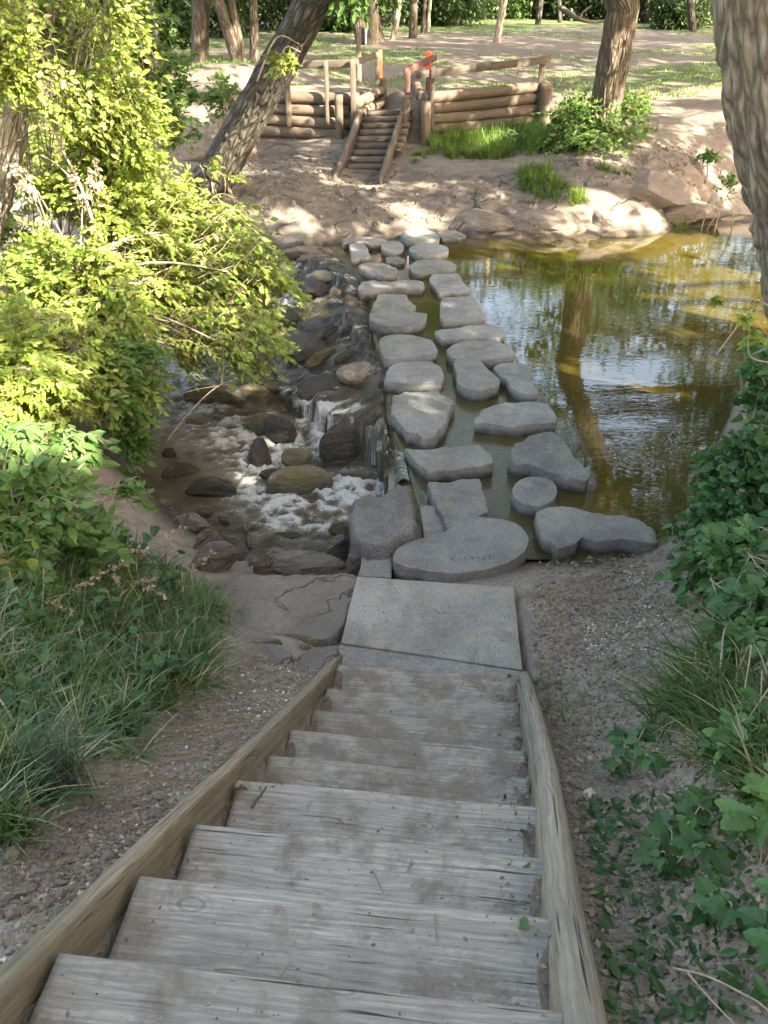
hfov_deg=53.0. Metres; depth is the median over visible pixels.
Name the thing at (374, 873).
straw
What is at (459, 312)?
stepping stone
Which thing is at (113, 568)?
seeding grass
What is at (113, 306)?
bush
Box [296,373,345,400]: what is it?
rock
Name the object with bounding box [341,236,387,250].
stepping stone
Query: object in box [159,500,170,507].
rock
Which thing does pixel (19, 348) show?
bush
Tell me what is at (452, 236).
stepping stone
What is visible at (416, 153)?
grass
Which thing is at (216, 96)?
bush
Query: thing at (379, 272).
stepping stone
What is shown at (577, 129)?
bush
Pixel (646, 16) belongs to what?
tree
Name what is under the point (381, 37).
tree
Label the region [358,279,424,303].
stepping stone
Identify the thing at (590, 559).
soil crumbs
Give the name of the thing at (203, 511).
rock
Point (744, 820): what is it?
bramble
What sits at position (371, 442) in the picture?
waterfall
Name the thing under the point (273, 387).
rock
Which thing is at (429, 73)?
handrail
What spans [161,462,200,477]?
rock
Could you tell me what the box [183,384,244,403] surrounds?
boulder
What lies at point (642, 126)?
grass
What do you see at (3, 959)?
wood chips
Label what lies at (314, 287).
rock
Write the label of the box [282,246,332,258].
rock
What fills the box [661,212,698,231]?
grass
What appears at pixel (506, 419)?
stepping stone
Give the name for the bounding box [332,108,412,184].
wooden staircase
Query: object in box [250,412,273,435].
boulder
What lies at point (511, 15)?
bush
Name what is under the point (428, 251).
stepping stone
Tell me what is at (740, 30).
tree
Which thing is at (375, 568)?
stepping stone
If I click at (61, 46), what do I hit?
bush
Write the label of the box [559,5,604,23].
branch
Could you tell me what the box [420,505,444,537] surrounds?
stepping stone
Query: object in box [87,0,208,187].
bush
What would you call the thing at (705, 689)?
grass
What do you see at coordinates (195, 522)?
rock
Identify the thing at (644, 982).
soil crumbs
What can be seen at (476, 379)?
stepping stone
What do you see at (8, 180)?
tree
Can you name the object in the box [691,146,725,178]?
bush
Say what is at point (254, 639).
flat rock
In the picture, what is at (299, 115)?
log wall
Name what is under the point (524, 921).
leaf litter
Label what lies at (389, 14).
bush
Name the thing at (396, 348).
stepping stone
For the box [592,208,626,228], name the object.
rock
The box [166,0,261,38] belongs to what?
bush
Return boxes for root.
[257,142,325,160]
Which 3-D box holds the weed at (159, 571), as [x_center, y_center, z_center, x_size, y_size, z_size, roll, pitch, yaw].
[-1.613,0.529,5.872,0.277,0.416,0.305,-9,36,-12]
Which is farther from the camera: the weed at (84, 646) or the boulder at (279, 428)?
the boulder at (279, 428)
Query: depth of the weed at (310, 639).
5.72 m
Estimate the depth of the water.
10.79 m
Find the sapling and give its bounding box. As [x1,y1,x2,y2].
[13,0,165,230]
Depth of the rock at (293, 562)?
6.92 m
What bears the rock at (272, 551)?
on the ground at (696, 122)
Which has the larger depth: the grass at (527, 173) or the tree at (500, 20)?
the tree at (500, 20)
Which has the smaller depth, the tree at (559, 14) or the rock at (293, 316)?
the rock at (293, 316)
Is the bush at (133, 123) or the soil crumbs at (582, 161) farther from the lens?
the soil crumbs at (582, 161)
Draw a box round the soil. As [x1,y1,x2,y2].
[284,671,548,1009]
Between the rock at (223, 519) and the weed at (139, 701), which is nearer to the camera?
the weed at (139, 701)
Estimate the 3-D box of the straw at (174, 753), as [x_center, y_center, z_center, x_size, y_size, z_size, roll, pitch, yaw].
[-1.053,1.095,3.718,0.882,0.914,1.380,0,35,0]
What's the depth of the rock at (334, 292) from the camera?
12.75 m
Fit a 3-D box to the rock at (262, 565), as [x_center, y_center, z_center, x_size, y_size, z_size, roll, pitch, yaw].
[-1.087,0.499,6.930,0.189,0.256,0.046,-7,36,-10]
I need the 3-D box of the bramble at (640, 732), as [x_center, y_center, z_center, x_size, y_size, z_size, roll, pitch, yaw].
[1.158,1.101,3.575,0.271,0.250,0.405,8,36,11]
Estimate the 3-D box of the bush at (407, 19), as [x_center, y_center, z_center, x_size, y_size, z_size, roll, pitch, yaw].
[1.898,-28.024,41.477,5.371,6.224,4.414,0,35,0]
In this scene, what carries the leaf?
on the wooden staircase at (194, 935)
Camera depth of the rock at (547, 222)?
15.25 m
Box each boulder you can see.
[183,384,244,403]
[185,476,236,497]
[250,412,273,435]
[264,415,296,442]
[266,464,332,495]
[281,448,312,465]
[349,484,419,568]
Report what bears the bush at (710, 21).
on the ground at (696, 122)
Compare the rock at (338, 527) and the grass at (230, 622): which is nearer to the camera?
the grass at (230, 622)
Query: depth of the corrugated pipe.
8.24 m
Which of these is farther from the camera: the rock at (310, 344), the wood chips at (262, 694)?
the rock at (310, 344)
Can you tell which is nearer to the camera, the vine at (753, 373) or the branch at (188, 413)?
the vine at (753, 373)
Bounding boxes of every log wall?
[260,85,350,138]
[350,78,386,131]
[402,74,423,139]
[418,81,552,144]
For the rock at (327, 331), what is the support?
on the ground at (696, 122)
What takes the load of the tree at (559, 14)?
on the ground at (696, 122)
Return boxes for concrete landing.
[338,577,522,678]
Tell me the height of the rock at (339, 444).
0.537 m
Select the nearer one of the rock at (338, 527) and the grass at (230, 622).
the grass at (230, 622)
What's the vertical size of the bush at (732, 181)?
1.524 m
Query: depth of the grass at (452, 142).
17.87 m
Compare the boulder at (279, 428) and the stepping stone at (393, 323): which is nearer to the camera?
the boulder at (279, 428)
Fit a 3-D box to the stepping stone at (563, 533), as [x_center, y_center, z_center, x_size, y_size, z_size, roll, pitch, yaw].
[1.934,0.405,7.203,1.071,0.688,0.670,0,35,0]
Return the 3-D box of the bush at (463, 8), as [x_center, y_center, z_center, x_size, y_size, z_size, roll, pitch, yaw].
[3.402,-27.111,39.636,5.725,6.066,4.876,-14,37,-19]
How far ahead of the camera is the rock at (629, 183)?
15.77 m
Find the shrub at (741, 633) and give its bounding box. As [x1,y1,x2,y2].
[696,616,767,778]
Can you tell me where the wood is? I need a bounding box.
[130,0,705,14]
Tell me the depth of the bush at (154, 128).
9.58 m
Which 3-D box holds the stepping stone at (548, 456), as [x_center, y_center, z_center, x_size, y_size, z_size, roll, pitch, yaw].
[1.682,-0.277,8.276,0.789,0.820,0.983,0,35,0]
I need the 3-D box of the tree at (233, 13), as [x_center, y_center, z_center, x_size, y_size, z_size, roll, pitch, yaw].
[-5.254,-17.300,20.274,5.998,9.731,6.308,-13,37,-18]
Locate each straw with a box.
[0,653,316,947]
[85,694,263,808]
[214,681,508,979]
[526,559,763,1015]
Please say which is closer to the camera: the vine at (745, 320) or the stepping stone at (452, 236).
the vine at (745, 320)
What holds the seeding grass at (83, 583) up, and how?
on the ground at (696, 122)
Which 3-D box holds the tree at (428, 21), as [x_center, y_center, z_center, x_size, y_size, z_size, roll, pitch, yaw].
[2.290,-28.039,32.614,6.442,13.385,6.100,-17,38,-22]
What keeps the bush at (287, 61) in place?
attached to the tree at (243, 126)
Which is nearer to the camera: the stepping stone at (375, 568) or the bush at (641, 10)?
the stepping stone at (375, 568)
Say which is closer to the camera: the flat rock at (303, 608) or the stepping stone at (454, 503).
the flat rock at (303, 608)
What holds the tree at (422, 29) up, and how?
on the ground at (696, 122)
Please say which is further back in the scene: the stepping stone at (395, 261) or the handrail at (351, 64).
the handrail at (351, 64)
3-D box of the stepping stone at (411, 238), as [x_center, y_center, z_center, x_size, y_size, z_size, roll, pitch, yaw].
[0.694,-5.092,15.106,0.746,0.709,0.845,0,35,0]
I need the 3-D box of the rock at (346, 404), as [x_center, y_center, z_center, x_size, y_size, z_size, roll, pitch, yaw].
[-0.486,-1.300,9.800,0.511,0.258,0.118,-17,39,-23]
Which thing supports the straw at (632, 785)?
on the ground at (696, 122)
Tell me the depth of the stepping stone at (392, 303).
11.84 m
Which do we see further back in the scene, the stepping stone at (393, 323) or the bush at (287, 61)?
the bush at (287, 61)
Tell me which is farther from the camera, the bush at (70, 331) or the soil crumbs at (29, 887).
the bush at (70, 331)
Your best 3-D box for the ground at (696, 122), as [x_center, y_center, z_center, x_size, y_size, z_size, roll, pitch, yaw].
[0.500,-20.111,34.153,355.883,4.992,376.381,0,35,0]
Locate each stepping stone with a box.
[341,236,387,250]
[349,243,370,264]
[358,262,396,281]
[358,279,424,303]
[358,557,391,578]
[369,312,426,335]
[371,294,415,312]
[379,334,437,371]
[381,241,403,257]
[383,361,443,394]
[385,257,404,266]
[390,389,454,449]
[392,517,528,582]
[401,229,439,247]
[404,445,493,482]
[409,243,448,260]
[409,259,455,279]
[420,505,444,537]
[427,479,487,530]
[429,273,468,298]
[435,324,505,347]
[437,230,465,242]
[440,296,486,328]
[446,341,514,367]
[453,357,499,401]
[474,402,556,436]
[493,363,537,402]
[507,431,589,493]
[511,477,556,518]
[533,506,657,561]
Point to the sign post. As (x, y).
(362, 31)
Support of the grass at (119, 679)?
on the ground at (696, 122)
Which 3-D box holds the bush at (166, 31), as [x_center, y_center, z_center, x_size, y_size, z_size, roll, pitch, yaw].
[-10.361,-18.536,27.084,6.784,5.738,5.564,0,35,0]
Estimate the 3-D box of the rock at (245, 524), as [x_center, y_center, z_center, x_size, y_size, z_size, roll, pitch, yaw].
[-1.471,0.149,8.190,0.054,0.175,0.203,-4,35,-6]
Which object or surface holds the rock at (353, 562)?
on the ground at (696, 122)
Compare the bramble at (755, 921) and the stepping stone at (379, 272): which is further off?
the stepping stone at (379, 272)
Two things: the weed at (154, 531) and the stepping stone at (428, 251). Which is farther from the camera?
the stepping stone at (428, 251)
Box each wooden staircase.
[0,654,607,1023]
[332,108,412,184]
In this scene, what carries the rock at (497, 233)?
on the ground at (696, 122)
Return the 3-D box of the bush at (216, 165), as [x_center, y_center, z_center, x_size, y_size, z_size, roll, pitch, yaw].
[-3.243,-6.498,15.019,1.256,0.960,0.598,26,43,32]
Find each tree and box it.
[0,0,45,244]
[102,0,114,55]
[145,0,162,115]
[183,0,337,200]
[190,0,209,63]
[212,0,242,61]
[227,0,246,61]
[249,0,259,62]
[350,0,370,44]
[368,0,378,43]
[378,12,385,41]
[390,0,401,39]
[408,0,417,37]
[420,0,426,32]
[425,0,431,31]
[493,0,506,42]
[535,0,543,24]
[556,0,562,22]
[589,0,639,128]
[643,0,650,23]
[686,0,696,31]
[711,0,767,336]
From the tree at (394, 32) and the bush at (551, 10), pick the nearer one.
the tree at (394, 32)
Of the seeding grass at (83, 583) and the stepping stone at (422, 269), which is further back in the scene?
the stepping stone at (422, 269)
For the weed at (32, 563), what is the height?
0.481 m
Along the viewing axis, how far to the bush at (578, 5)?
46.35 m
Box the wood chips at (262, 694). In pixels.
[224,667,295,721]
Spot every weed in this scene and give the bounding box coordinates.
[0,530,41,594]
[0,648,49,716]
[1,560,53,637]
[27,619,93,689]
[63,587,142,646]
[98,689,145,744]
[101,625,192,669]
[113,524,161,557]
[139,628,209,694]
[150,550,188,604]
[163,608,210,635]
[299,636,313,648]
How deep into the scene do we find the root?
17.87 m
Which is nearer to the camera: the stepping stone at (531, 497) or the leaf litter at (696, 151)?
the stepping stone at (531, 497)
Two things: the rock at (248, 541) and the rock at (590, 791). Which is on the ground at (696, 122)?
the rock at (590, 791)
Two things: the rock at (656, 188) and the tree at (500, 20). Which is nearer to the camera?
the rock at (656, 188)
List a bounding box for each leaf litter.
[0,652,321,954]
[65,666,547,1019]
[240,138,721,224]
[353,577,520,665]
[492,674,549,1023]
[501,673,551,940]
[529,556,767,1023]
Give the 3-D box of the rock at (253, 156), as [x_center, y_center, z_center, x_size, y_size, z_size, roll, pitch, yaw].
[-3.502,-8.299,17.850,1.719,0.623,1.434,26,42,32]
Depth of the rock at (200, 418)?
10.16 m
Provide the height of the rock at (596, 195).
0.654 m
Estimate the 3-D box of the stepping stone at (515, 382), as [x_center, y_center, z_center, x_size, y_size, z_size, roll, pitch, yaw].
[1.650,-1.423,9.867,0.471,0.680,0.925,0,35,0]
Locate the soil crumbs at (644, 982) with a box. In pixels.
[532,557,767,1023]
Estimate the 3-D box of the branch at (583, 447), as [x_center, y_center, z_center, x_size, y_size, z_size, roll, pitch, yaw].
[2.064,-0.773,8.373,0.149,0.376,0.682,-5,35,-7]
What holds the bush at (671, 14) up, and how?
on the ground at (696, 122)
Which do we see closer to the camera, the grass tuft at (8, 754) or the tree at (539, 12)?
the grass tuft at (8, 754)
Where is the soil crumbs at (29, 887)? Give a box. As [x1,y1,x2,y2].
[0,655,316,963]
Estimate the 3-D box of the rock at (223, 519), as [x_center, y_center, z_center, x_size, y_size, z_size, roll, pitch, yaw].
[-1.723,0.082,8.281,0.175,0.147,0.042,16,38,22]
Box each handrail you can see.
[298,50,381,126]
[403,52,549,133]
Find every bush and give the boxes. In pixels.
[0,0,171,194]
[0,0,187,319]
[0,95,134,293]
[0,161,182,368]
[0,285,92,428]
[0,295,179,444]
[0,419,165,598]
[10,157,112,372]
[38,0,99,75]
[48,161,324,357]
[56,0,180,52]
[61,296,302,391]
[83,328,179,477]
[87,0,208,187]
[122,74,168,335]
[134,0,211,50]
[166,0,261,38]
[182,72,241,135]
[189,150,249,204]
[239,0,291,31]
[256,35,302,81]
[319,0,391,32]
[325,0,402,31]
[363,0,427,27]
[384,0,457,23]
[401,0,499,26]
[453,0,544,19]
[496,126,531,147]
[497,0,569,18]
[522,0,605,20]
[530,86,651,158]
[589,0,707,22]
[641,0,711,30]
[645,0,712,25]
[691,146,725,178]
[701,171,737,232]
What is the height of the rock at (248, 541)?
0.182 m
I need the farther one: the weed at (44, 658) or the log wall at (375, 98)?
the log wall at (375, 98)
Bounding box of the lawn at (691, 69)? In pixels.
[44,24,721,99]
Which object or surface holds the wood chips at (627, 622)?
on the ground at (696, 122)
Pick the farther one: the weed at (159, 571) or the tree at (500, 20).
the tree at (500, 20)
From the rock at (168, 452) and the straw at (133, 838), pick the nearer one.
the straw at (133, 838)
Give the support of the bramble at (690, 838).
on the ground at (696, 122)
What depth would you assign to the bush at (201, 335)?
8.95 m
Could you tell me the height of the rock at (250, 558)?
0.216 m
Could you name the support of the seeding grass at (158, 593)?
on the ground at (696, 122)
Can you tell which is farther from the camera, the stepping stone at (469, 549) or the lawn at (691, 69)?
the lawn at (691, 69)
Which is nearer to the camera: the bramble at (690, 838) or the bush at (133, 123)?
the bramble at (690, 838)
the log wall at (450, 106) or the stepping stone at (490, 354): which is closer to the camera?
the stepping stone at (490, 354)
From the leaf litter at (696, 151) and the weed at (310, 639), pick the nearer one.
the weed at (310, 639)
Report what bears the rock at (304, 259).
on the ground at (696, 122)
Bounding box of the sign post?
[356,28,366,82]
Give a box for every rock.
[146,489,157,495]
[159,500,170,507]
[161,447,176,457]
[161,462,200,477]
[163,130,212,161]
[173,512,209,532]
[185,412,213,424]
[190,541,241,572]
[193,544,201,549]
[195,505,213,517]
[196,529,221,546]
[204,573,355,646]
[211,621,282,644]
[217,514,229,524]
[220,534,237,546]
[233,383,271,400]
[236,542,247,560]
[243,518,247,532]
[245,533,251,549]
[246,645,292,664]
[247,145,257,161]
[248,437,272,466]
[248,554,252,566]
[249,550,345,575]
[253,555,272,574]
[258,468,278,480]
[264,382,284,393]
[266,547,283,555]
[275,532,300,538]
[276,332,327,363]
[277,307,307,327]
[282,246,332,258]
[289,377,303,387]
[296,254,327,262]
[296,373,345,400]
[296,544,306,550]
[297,646,339,667]
[298,277,330,298]
[304,348,335,367]
[310,270,332,283]
[319,424,361,465]
[321,325,337,339]
[322,534,348,559]
[328,288,341,297]
[328,520,348,536]
[329,398,361,415]
[334,349,356,365]
[336,361,371,384]
[339,324,352,338]
[346,552,360,572]
[375,418,386,433]
[455,208,513,231]
[492,231,514,235]
[506,209,587,235]
[565,186,619,203]
[582,787,596,797]
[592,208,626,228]
[600,231,628,236]
[622,181,634,185]
[628,166,699,207]
[662,200,725,224]
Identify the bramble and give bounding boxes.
[601,720,669,778]
[631,785,731,877]
[685,876,746,929]
[714,762,767,864]
[736,876,767,968]
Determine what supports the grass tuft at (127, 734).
on the ground at (696, 122)
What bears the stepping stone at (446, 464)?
on the ground at (696, 122)
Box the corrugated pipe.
[383,450,409,491]
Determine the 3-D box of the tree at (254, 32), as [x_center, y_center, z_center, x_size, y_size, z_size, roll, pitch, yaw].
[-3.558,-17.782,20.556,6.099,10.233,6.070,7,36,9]
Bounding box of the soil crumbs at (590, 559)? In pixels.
[533,547,685,616]
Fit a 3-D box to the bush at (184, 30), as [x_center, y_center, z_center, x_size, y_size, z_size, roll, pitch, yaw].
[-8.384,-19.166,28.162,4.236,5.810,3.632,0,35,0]
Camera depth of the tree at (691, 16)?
36.91 m
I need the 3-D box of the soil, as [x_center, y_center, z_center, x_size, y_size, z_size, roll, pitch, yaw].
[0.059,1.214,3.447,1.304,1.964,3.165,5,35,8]
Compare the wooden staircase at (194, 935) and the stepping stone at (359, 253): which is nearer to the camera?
the wooden staircase at (194, 935)
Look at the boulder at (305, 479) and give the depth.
8.78 m
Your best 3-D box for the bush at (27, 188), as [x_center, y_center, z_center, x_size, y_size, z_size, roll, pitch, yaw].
[-3.640,-2.549,9.616,1.047,3.515,0.770,0,35,0]
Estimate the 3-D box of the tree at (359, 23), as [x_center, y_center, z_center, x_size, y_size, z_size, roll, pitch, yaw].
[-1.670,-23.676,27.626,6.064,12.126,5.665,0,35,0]
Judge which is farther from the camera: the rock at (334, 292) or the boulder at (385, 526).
the rock at (334, 292)
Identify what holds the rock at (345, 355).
on the ground at (696, 122)
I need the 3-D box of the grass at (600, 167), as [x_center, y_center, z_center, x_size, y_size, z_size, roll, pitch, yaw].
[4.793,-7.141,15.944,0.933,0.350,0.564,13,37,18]
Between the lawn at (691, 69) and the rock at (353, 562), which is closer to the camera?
the rock at (353, 562)
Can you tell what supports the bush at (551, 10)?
on the ground at (696, 122)
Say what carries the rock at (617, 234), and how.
on the ground at (696, 122)
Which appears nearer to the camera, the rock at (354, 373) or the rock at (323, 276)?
the rock at (354, 373)
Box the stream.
[0,240,393,553]
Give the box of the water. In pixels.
[319,214,767,558]
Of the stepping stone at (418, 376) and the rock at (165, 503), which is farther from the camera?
the stepping stone at (418, 376)
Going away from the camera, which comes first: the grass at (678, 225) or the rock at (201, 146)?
the grass at (678, 225)
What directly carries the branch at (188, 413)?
attached to the bush at (201, 335)
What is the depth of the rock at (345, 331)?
11.43 m
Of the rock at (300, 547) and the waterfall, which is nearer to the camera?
the rock at (300, 547)
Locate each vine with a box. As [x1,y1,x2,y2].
[579,787,767,1023]
[643,513,767,637]
[669,424,767,550]
[708,294,767,362]
[728,336,767,434]
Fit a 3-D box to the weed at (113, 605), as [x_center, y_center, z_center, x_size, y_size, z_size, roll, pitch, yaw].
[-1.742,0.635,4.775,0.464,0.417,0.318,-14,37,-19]
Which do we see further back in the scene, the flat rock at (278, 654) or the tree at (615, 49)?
the tree at (615, 49)
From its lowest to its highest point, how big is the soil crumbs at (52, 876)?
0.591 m
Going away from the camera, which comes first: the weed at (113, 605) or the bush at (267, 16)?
the weed at (113, 605)
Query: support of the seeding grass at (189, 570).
on the ground at (696, 122)
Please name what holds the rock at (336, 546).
on the ground at (696, 122)
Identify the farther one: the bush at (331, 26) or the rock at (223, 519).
the bush at (331, 26)
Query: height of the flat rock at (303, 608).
0.377 m
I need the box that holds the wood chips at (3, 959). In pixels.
[0,661,312,961]
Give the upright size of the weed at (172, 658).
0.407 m
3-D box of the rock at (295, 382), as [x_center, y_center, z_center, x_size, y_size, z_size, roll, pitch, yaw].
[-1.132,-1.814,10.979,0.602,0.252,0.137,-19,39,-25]
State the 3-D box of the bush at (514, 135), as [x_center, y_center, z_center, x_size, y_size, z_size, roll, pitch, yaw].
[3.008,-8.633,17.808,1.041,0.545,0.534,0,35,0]
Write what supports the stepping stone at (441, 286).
on the ground at (696, 122)
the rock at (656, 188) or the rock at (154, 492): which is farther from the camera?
the rock at (656, 188)
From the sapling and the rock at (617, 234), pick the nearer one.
the sapling
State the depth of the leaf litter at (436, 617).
5.90 m
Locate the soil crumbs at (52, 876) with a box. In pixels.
[0,788,177,919]
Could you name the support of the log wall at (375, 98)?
on the ground at (696, 122)
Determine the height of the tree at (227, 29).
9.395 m
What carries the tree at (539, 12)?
on the ground at (696, 122)
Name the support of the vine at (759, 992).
on the ground at (696, 122)
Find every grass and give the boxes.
[0,521,249,851]
[41,599,73,615]
[59,576,101,603]
[81,559,129,591]
[102,545,149,575]
[107,575,158,600]
[110,583,167,599]
[111,575,122,609]
[126,562,257,688]
[128,525,188,575]
[160,550,215,614]
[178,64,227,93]
[410,146,429,163]
[420,74,556,159]
[511,156,580,201]
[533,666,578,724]
[551,85,664,152]
[566,184,589,206]
[589,553,767,845]
[596,156,633,175]
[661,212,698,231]
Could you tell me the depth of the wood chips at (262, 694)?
4.57 m
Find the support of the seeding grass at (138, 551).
on the grass at (119, 679)
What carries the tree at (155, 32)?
on the ground at (696, 122)
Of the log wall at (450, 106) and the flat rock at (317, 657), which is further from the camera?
the log wall at (450, 106)
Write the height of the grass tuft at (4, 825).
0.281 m
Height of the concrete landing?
0.301 m
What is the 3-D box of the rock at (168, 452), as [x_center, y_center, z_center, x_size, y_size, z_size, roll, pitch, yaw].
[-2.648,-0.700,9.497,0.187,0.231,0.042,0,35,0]
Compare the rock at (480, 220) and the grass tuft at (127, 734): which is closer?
the grass tuft at (127, 734)
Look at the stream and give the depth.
9.44 m
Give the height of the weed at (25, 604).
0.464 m
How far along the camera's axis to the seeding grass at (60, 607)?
4.64 m
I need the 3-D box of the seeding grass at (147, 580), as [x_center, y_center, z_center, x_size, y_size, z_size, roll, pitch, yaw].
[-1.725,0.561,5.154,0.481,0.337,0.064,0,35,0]
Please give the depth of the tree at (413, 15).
32.76 m
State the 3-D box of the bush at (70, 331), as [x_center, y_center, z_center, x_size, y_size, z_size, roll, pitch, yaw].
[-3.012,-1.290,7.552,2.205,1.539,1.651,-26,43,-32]
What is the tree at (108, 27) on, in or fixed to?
on the ground at (696, 122)
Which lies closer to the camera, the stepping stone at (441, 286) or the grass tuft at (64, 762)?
the grass tuft at (64, 762)
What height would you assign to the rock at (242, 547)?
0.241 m
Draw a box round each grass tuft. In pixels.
[0,680,121,809]
[0,690,68,814]
[0,733,90,863]
[86,697,150,751]
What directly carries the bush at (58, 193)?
on the ground at (696, 122)
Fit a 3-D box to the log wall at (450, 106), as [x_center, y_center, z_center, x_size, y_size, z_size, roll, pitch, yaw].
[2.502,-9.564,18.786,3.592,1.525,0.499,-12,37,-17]
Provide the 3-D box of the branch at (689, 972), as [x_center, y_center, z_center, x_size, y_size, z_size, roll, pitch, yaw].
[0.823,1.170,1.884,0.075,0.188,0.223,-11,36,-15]
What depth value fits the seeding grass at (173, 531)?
5.41 m
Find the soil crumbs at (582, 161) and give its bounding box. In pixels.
[242,140,721,232]
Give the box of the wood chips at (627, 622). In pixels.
[575,563,676,657]
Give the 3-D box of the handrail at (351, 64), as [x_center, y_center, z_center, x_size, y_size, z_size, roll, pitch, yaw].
[-0.752,-10.264,18.891,2.475,1.686,1.276,-21,40,-27]
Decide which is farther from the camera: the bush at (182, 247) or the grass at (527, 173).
the grass at (527, 173)
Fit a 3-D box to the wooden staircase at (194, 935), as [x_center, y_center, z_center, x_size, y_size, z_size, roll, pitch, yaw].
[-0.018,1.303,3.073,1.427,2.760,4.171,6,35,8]
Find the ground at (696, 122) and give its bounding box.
[0,0,767,1023]
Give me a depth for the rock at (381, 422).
9.05 m
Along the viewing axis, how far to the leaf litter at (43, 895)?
3.36 m
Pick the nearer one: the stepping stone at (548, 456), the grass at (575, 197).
the stepping stone at (548, 456)
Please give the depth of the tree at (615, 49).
16.16 m
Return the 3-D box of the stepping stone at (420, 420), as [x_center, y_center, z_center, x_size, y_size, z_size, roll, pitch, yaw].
[0.452,-0.794,9.061,0.773,0.893,1.179,0,35,0]
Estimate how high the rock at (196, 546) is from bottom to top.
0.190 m
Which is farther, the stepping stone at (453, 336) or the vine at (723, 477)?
the stepping stone at (453, 336)
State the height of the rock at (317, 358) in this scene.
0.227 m
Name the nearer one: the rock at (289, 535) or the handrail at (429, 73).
the rock at (289, 535)
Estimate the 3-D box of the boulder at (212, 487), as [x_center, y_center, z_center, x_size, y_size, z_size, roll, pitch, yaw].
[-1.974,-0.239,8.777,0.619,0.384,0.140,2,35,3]
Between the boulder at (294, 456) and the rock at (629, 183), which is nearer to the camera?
the boulder at (294, 456)
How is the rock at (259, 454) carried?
in the stream
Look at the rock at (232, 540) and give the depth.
7.61 m
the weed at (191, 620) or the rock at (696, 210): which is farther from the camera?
the rock at (696, 210)
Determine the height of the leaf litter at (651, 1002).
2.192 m
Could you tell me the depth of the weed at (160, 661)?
4.38 m
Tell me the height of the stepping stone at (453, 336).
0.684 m
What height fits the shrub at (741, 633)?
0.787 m
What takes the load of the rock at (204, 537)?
on the ground at (696, 122)
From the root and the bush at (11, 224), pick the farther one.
the root
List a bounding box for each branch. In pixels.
[166,326,251,441]
[251,786,266,808]
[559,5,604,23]
[565,412,587,465]
[673,967,767,1023]
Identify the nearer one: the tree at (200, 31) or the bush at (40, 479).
the bush at (40, 479)
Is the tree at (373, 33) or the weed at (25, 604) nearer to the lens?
the weed at (25, 604)
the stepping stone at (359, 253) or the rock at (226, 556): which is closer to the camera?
the rock at (226, 556)
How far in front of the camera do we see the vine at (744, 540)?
4.81 m
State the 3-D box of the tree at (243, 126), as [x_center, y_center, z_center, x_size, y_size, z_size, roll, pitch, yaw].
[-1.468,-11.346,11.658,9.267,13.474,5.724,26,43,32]
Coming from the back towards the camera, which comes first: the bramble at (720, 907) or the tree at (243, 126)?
the tree at (243, 126)
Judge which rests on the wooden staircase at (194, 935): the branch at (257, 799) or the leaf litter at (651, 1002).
the branch at (257, 799)
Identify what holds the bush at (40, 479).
on the ground at (696, 122)
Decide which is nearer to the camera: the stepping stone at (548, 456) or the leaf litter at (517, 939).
the leaf litter at (517, 939)
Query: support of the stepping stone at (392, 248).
on the ground at (696, 122)
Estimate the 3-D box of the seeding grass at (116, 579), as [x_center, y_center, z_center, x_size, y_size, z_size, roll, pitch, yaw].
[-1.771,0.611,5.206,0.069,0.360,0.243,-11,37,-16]
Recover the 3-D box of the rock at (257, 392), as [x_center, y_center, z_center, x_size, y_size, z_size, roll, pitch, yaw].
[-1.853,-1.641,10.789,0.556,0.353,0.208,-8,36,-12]
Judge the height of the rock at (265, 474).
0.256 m
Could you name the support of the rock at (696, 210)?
on the ground at (696, 122)
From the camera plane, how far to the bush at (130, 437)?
7.95 m

